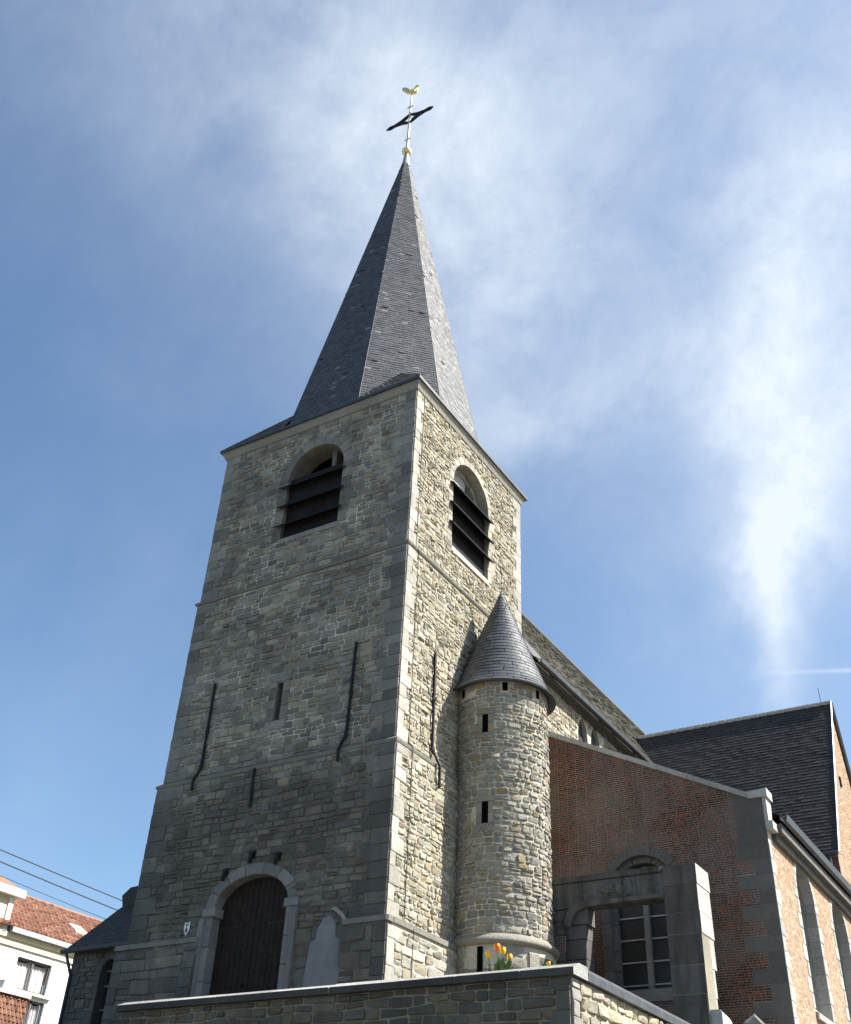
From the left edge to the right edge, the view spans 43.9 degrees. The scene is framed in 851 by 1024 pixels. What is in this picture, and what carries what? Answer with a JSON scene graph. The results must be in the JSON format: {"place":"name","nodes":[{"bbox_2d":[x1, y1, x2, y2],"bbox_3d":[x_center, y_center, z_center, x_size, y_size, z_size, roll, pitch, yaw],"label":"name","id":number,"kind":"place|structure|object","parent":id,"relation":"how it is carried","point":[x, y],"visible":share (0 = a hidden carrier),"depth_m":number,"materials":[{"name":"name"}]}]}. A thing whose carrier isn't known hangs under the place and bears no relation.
{"place":"outdoors","nodes":[
{"label":"outdoors","id":0,"kind":"place"},
{"bbox_2d":[0,875,102,1023],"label":"white house","id":1,"kind":"structure","parent":0,"point":[37,935],"depth_m":53.37,"materials":[{"name":"beige paint"}]},
{"bbox_2d":[13,957,51,1000],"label":"window","id":2,"kind":"structure","parent":1,"relation":"in","point":[31,973],"depth_m":52.94,"materials":[{"name":"white glass"}]},
{"bbox_2d":[23,1000,42,1023],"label":"window","id":3,"kind":"structure","parent":1,"relation":"in","point":[30,1017],"depth_m":52.50,"materials":[{"name":"white glass"}]},
{"bbox_2d":[1,876,104,918],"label":"overhead wire","id":4,"kind":"object","parent":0,"point":[50,896],"visible":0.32,"depth_m":45.45,"materials":[{"name":"black metal"}]},
{"bbox_2d":[0,861,116,910],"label":"overhead wire","id":5,"kind":"object","parent":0,"point":[57,885],"visible":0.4,"depth_m":45.91,"materials":[{"name":"black metal"}]},
{"bbox_2d":[0,849,121,900],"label":"overhead wire","id":6,"kind":"object","parent":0,"point":[60,875],"visible":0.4,"depth_m":46.21,"materials":[{"name":"black metal"}]},
{"bbox_2d":[0,0,850,1023],"label":"sky","id":7,"kind":"structure","parent":0,"point":[636,214],"materials":[{"name":"blue"}]},
{"label":"road","id":8,"kind":"structure","parent":0,"visible":0},
{"bbox_2d":[0,977,31,1023],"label":"house","id":9,"kind":"structure","parent":8,"relation":"on","point":[13,1004],"depth_m":42.57,"materials":[{"name":"brown brick"}]},
{"bbox_2d":[115,963,689,1023],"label":"retaining wall","id":10,"kind":"structure","parent":8,"relation":"on","point":[576,993],"depth_m":20.09,"materials":[{"name":"grey stone"}]},
{"bbox_2d":[58,85,850,1023],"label":"church","id":11,"kind":"structure","parent":8,"relation":"on","point":[410,739],"depth_m":30.30,"materials":[{"name":"stone"}]},
{"bbox_2d":[184,922,190,935],"bbox_3d":[-6.222,10.860,27.529,0.180,0.350,0.024,-18,-40,26],"label":"shield sign","id":12,"kind":"object","parent":11,"relation":"attached to","point":[186,928],"visible":1,"depth_m":27.53,"materials":[{"name":"white metal"}]},
{"bbox_2d":[552,863,717,1023],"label":"stone portal","id":13,"kind":"object","parent":11,"relation":"attached to","point":[681,891],"visible":0.88,"depth_m":26.79,"materials":[{"name":"grey stone"}]},
{"bbox_2d":[710,1009,764,1023],"bbox_3d":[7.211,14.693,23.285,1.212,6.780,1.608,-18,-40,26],"label":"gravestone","id":14,"kind":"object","parent":8,"relation":"on","point":[718,1016],"depth_m":24.74,"materials":[{"name":"stone"}]},
{"label":"church terrace","id":15,"kind":"structure","parent":0,"visible":0},
{"bbox_2d":[485,951,499,970],"bbox_3d":[1.284,8.816,20.172,0.352,0.854,0.183,-18,-40,26],"label":"tulip","id":16,"kind":"object","parent":15,"relation":"on","point":[488,954],"visible":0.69,"depth_m":20.29,"materials":[{"name":"yellow plant"}]},
{"bbox_2d":[490,943,502,969],"bbox_3d":[1.401,8.789,20.250,0.296,0.995,0.365,16,-37,-18],"label":"tulip","id":17,"kind":"object","parent":15,"relation":"on","point":[497,947],"visible":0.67,"depth_m":20.45,"materials":[{"name":"orange plant"}]},
{"bbox_2d":[498,947,506,969],"bbox_3d":[1.488,8.775,20.150,0.162,0.910,0.361,-18,-40,26],"label":"tulip","id":18,"kind":"object","parent":15,"relation":"on","point":[502,964],"visible":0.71,"depth_m":20.17,"materials":[{"name":"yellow plant"}]},
{"bbox_2d":[505,953,514,969],"bbox_3d":[1.541,8.804,20.081,0.345,0.788,0.266,2,-35,2],"label":"tulip","id":19,"kind":"object","parent":15,"relation":"on","point":[508,964],"visible":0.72,"depth_m":20.15,"materials":[{"name":"yellow plant"}]},
{"bbox_2d":[540,958,557,965],"bbox_3d":[2.321,8.725,19.808,0.348,0.667,0.253,-2,-36,7],"label":"tulip","id":20,"kind":"object","parent":15,"relation":"on","point":[548,963],"visible":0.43,"depth_m":19.88,"materials":[{"name":"yellow plant"}]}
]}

